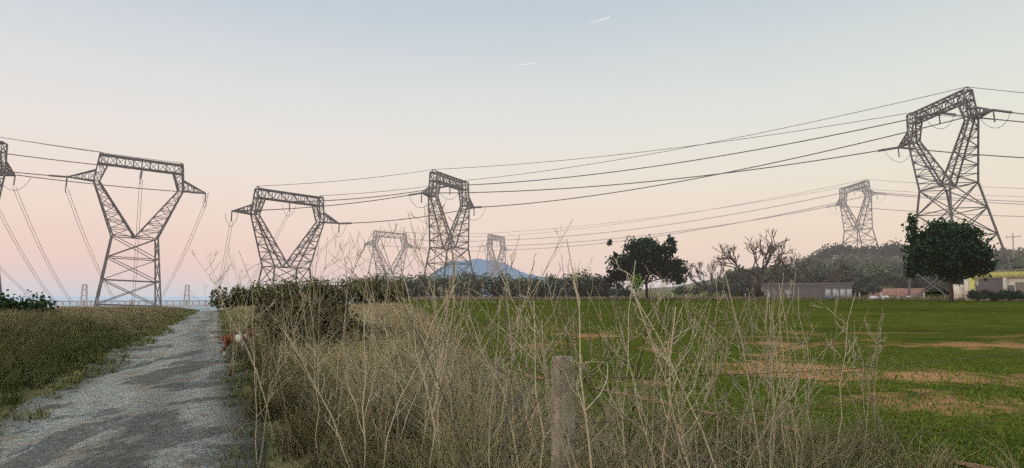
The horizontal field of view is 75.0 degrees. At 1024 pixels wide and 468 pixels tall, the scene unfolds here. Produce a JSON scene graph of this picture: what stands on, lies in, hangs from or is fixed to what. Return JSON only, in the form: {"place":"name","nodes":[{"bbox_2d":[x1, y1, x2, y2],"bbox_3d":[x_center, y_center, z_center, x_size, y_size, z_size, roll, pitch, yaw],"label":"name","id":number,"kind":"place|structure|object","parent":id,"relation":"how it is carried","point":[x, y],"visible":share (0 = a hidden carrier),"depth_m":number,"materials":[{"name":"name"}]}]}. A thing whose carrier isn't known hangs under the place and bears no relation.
{"place":"outdoors","nodes":[
{"label":"outdoors","id":0,"kind":"place"},
{"bbox_2d":[0,305,193,411],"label":"bank grass","id":1,"kind":"structure","parent":0,"point":[64,336],"depth_m":18.10,"materials":[{"name":"green plant"}]},
{"bbox_2d":[0,311,264,467],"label":"dirt road","id":2,"kind":"structure","parent":0,"point":[157,405],"depth_m":8.89,"materials":[{"name":"grey gravel"}]},
{"bbox_2d":[209,331,257,355],"bbox_3d":[-7.582,2.977,18.193,1.303,0.660,0.274,1,-5,-12],"label":"dog","id":3,"kind":"object","parent":2,"relation":"on","point":[228,340],"visible":0.68,"depth_m":18.13},
{"bbox_2d":[0,301,1023,467],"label":"verge grass","id":4,"kind":"structure","parent":0,"point":[351,435],"depth_m":6.51,"materials":[{"name":"beige plant"}]},
{"bbox_2d":[0,276,1023,467],"bbox_3d":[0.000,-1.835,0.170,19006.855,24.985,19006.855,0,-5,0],"label":"ground","id":5,"kind":"structure","parent":0,"point":[971,327],"depth_m":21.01,"materials":[{"name":"green plant"}]},
{"bbox_2d":[0,141,30,296],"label":"electricity pylon","id":6,"kind":"object","parent":5,"relation":"on","point":[7,166],"visible":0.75,"depth_m":141.33,"materials":[{"name":"grey metal"}]},
{"bbox_2d":[0,289,60,315],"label":"shrub","id":7,"kind":"object","parent":5,"relation":"on","point":[11,303],"visible":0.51,"depth_m":26.99,"materials":[{"name":"green plant"}]},
{"bbox_2d":[32,284,237,308],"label":"bridge","id":8,"kind":"structure","parent":5,"relation":"on","point":[131,302],"depth_m":205.54,"materials":[{"name":"silver metal"}]},
{"bbox_2d":[65,151,208,306],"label":"electricity pylon","id":9,"kind":"object","parent":5,"relation":"on","point":[174,173],"visible":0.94,"depth_m":156.75,"materials":[{"name":"grey metal"}]},
{"bbox_2d":[225,186,346,289],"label":"electricity pylon","id":10,"kind":"object","parent":5,"relation":"on","point":[285,200],"visible":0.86,"depth_m":181.43,"materials":[{"name":"grey metal"}]},
{"bbox_2d":[0,180,413,300],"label":"power cables","id":11,"kind":"object","parent":10,"relation":"attached to","point":[137,253],"visible":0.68,"depth_m":178.94,"materials":[{"name":"grey metal"}]},
{"bbox_2d":[251,290,339,313],"bbox_3d":[-15.150,4.945,46.328,5.897,2.080,6.219,0,-5,0],"label":"bramble bush","id":12,"kind":"object","parent":5,"relation":"on","point":[285,299],"visible":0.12,"depth_m":44.84,"materials":[{"name":"green plant"}]},
{"bbox_2d":[245,303,356,331],"bbox_3d":[-5.874,2.615,19.128,3.082,1.331,4.230,0,-5,0],"label":"bramble bush","id":13,"kind":"object","parent":5,"relation":"on","point":[306,315],"visible":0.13,"depth_m":18.19,"materials":[{"name":"green plant"}]},
{"bbox_2d":[243,307,360,333],"bbox_3d":[-6.700,2.952,21.739,3.939,1.222,4.394,1,-5,-15],"label":"bramble bush","id":14,"kind":"object","parent":5,"relation":"on","point":[269,318],"visible":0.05,"depth_m":21.74,"materials":[{"name":"green plant"}]},
{"bbox_2d":[253,301,352,322],"bbox_3d":[-7.972,3.254,25.619,3.023,1.351,3.865,-1,-5,9],"label":"bramble bush","id":15,"kind":"object","parent":5,"relation":"on","point":[305,308],"visible":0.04,"depth_m":25.87,"materials":[{"name":"green plant"}]},
{"bbox_2d":[254,296,355,316],"bbox_3d":[-9.167,3.612,30.975,4.179,1.589,4.373,-2,-6,24],"label":"bramble bush","id":16,"kind":"object","parent":5,"relation":"on","point":[323,304],"visible":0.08,"depth_m":30.63,"materials":[{"name":"green plant"}]},
{"bbox_2d":[253,293,359,314],"bbox_3d":[-11.714,4.234,38.049,6.389,1.787,4.277,5,-7,-41],"label":"bramble bush","id":17,"kind":"object","parent":5,"relation":"on","point":[272,306],"visible":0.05,"depth_m":37.23,"materials":[{"name":"green plant"}]},
{"bbox_2d":[205,272,408,311],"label":"hedgerow","id":18,"kind":"object","parent":5,"relation":"on","point":[267,293],"visible":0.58,"depth_m":78.93,"materials":[{"name":"green plant"}]},
{"bbox_2d":[278,330,379,357],"bbox_3d":[-3.528,2.385,14.072,2.045,0.820,2.374,-2,-6,21],"label":"bramble bush","id":19,"kind":"object","parent":5,"relation":"on","point":[350,335],"visible":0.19,"depth_m":13.25,"materials":[{"name":"green plant"}]},
{"bbox_2d":[257,315,406,354],"bbox_3d":[-4.580,2.462,16.015,3.559,1.132,2.694,3,-6,-32],"label":"bramble bush","id":20,"kind":"object","parent":5,"relation":"on","point":[322,330],"visible":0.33,"depth_m":15.66,"materials":[{"name":"green plant"}]},
{"bbox_2d":[359,230,418,282],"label":"electricity pylon","id":21,"kind":"object","parent":5,"relation":"on","point":[376,249],"visible":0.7,"depth_m":357.90,"materials":[{"name":"grey metal"}]},
{"bbox_2d":[408,170,485,295],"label":"electricity pylon","id":22,"kind":"object","parent":5,"relation":"on","point":[469,203],"visible":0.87,"depth_m":213.36,"materials":[{"name":"grey metal"}]},
{"bbox_2d":[478,233,512,296],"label":"electricity pylon","id":23,"kind":"object","parent":5,"relation":"on","point":[490,235],"visible":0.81,"depth_m":386.83,"materials":[{"name":"grey metal"}]},
{"bbox_2d":[182,197,903,467],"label":"dry weeds","id":24,"kind":"object","parent":5,"relation":"on","point":[497,369],"visible":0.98,"depth_m":4.80,"materials":[{"name":"beige plant"}]},
{"bbox_2d":[362,268,882,298],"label":"olive trees","id":25,"kind":"object","parent":5,"relation":"on","point":[584,283],"visible":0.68,"depth_m":152.38,"materials":[{"name":"green plant"}]},
{"bbox_2d":[604,234,688,299],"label":"oak tree","id":26,"kind":"object","parent":5,"relation":"on","point":[650,253],"visible":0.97,"depth_m":137.44,"materials":[{"name":"green plant"}]},
{"bbox_2d":[684,255,742,296],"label":"bare tree","id":27,"kind":"object","parent":5,"relation":"on","point":[697,272],"visible":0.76,"depth_m":145.24,"materials":[{"name":"brown plant"}]},
{"bbox_2d":[450,331,1023,467],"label":"wire fence","id":28,"kind":"object","parent":5,"relation":"on","point":[558,457],"visible":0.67,"depth_m":3.64,"materials":[{"name":"wood"}]},
{"bbox_2d":[483,365,994,467],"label":"wire","id":29,"kind":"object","parent":5,"relation":"on","point":[973,465],"depth_m":8.29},
{"bbox_2d":[712,228,795,297],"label":"bare tree","id":30,"kind":"object","parent":5,"relation":"on","point":[771,249],"visible":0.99,"depth_m":139.98,"materials":[{"name":"brown plant"}]},
{"bbox_2d":[747,288,770,298],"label":"garden shrub","id":31,"kind":"object","parent":5,"relation":"on","point":[761,294],"visible":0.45,"depth_m":143.72,"materials":[{"name":"green plant"}]},
{"bbox_2d":[672,292,924,299],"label":"field fence","id":32,"kind":"object","parent":5,"relation":"on","point":[788,295],"visible":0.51,"depth_m":138.93,"materials":[{"name":"brown wood"}]},
{"bbox_2d":[760,283,853,298],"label":"building","id":33,"kind":"structure","parent":5,"relation":"on","point":[824,290],"depth_m":139.71,"materials":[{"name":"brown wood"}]},
{"bbox_2d":[774,290,778,296],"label":"doorway","id":34,"kind":"structure","parent":33,"relation":"in","point":[777,291],"depth_m":141.54,"materials":[{"name":"wood"}]},
{"bbox_2d":[766,251,858,282],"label":"bare tree","id":35,"kind":"object","parent":5,"relation":"on","point":[804,264],"visible":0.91,"depth_m":140.91,"materials":[{"name":"brown plant"}]},
{"bbox_2d":[829,179,884,248],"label":"electricity pylon","id":36,"kind":"object","parent":5,"relation":"on","point":[868,191],"visible":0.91,"depth_m":274.60,"materials":[{"name":"grey metal"}]},
{"bbox_2d":[364,179,1023,250],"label":"power cables","id":37,"kind":"object","parent":36,"relation":"attached to","point":[880,193],"visible":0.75,"depth_m":307.74,"materials":[{"name":"grey metal"}]},
{"bbox_2d":[715,238,1023,295],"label":"hillside trees","id":38,"kind":"object","parent":5,"relation":"on","point":[881,266],"visible":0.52,"depth_m":174.82,"materials":[{"name":"green plant"}]},
{"bbox_2d":[869,295,910,298],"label":"parked cars","id":39,"kind":"object","parent":5,"relation":"on","point":[872,297],"visible":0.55,"depth_m":131.12,"materials":[{"name":"metal"}]},
{"bbox_2d":[868,288,924,296],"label":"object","id":40,"kind":"structure","parent":5,"relation":"on","point":[900,292],"depth_m":148.21,"materials":[{"name":"brick"}]},
{"bbox_2d":[883,87,1011,297],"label":"electricity pylon","id":41,"kind":"object","parent":5,"relation":"on","point":[930,168],"visible":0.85,"depth_m":132.69,"materials":[{"name":"grey metal"}]},
{"bbox_2d":[0,87,1023,223],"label":"power cables","id":42,"kind":"object","parent":41,"relation":"attached to","point":[927,115],"visible":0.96,"depth_m":161.05,"materials":[{"name":"grey metal"}]},
{"bbox_2d":[900,212,1002,301],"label":"stone pine tree","id":43,"kind":"object","parent":5,"relation":"on","point":[951,253],"visible":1,"depth_m":105.56,"materials":[{"name":"green plant"}]},
{"bbox_2d":[953,258,1023,300],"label":"farmhouse","id":44,"kind":"object","parent":5,"relation":"on","point":[1011,280],"visible":0.52,"depth_m":118.61,"materials":[{"name":"beige paint"}]},
{"bbox_2d":[976,285,980,291],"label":"window","id":45,"kind":"structure","parent":44,"relation":"in","point":[978,287],"depth_m":120.54,"materials":[{"name":"grey glass"}]},
{"bbox_2d":[1008,285,1014,290],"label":"window","id":46,"kind":"structure","parent":44,"relation":"in","point":[1010,287],"depth_m":117.03,"materials":[{"name":"grey glass"}]},
{"bbox_2d":[1015,282,1023,300],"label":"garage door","id":47,"kind":"structure","parent":44,"relation":"in","point":[1019,285],"depth_m":116.15,"materials":[{"name":"wood"}]},
{"bbox_2d":[962,288,1023,300],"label":"garden hedge","id":48,"kind":"object","parent":5,"relation":"on","point":[1009,295],"visible":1,"depth_m":114.64,"materials":[{"name":"green plant"}]},
{"bbox_2d":[1006,233,1020,258],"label":"utility pole","id":49,"kind":"object","parent":5,"relation":"on","point":[1013,241],"visible":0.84,"depth_m":212.31,"materials":[{"name":"brown wood"}]},
{"bbox_2d":[0,0,1023,296],"label":"sky","id":50,"kind":"structure","parent":0,"point":[246,95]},
{"bbox_2d":[408,258,621,295],"bbox_3d":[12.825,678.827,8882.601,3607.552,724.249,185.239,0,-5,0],"label":"mountain","id":51,"kind":"structure","parent":0,"point":[481,269],"depth_m":8982.90,"materials":[{"name":"blue stone"}]},
{"bbox_2d":[628,273,642,291],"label":"young tree","id":52,"kind":"object","parent":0,"point":[638,281],"visible":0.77,"depth_m":134.86,"materials":[{"name":"green plant"}]}
]}

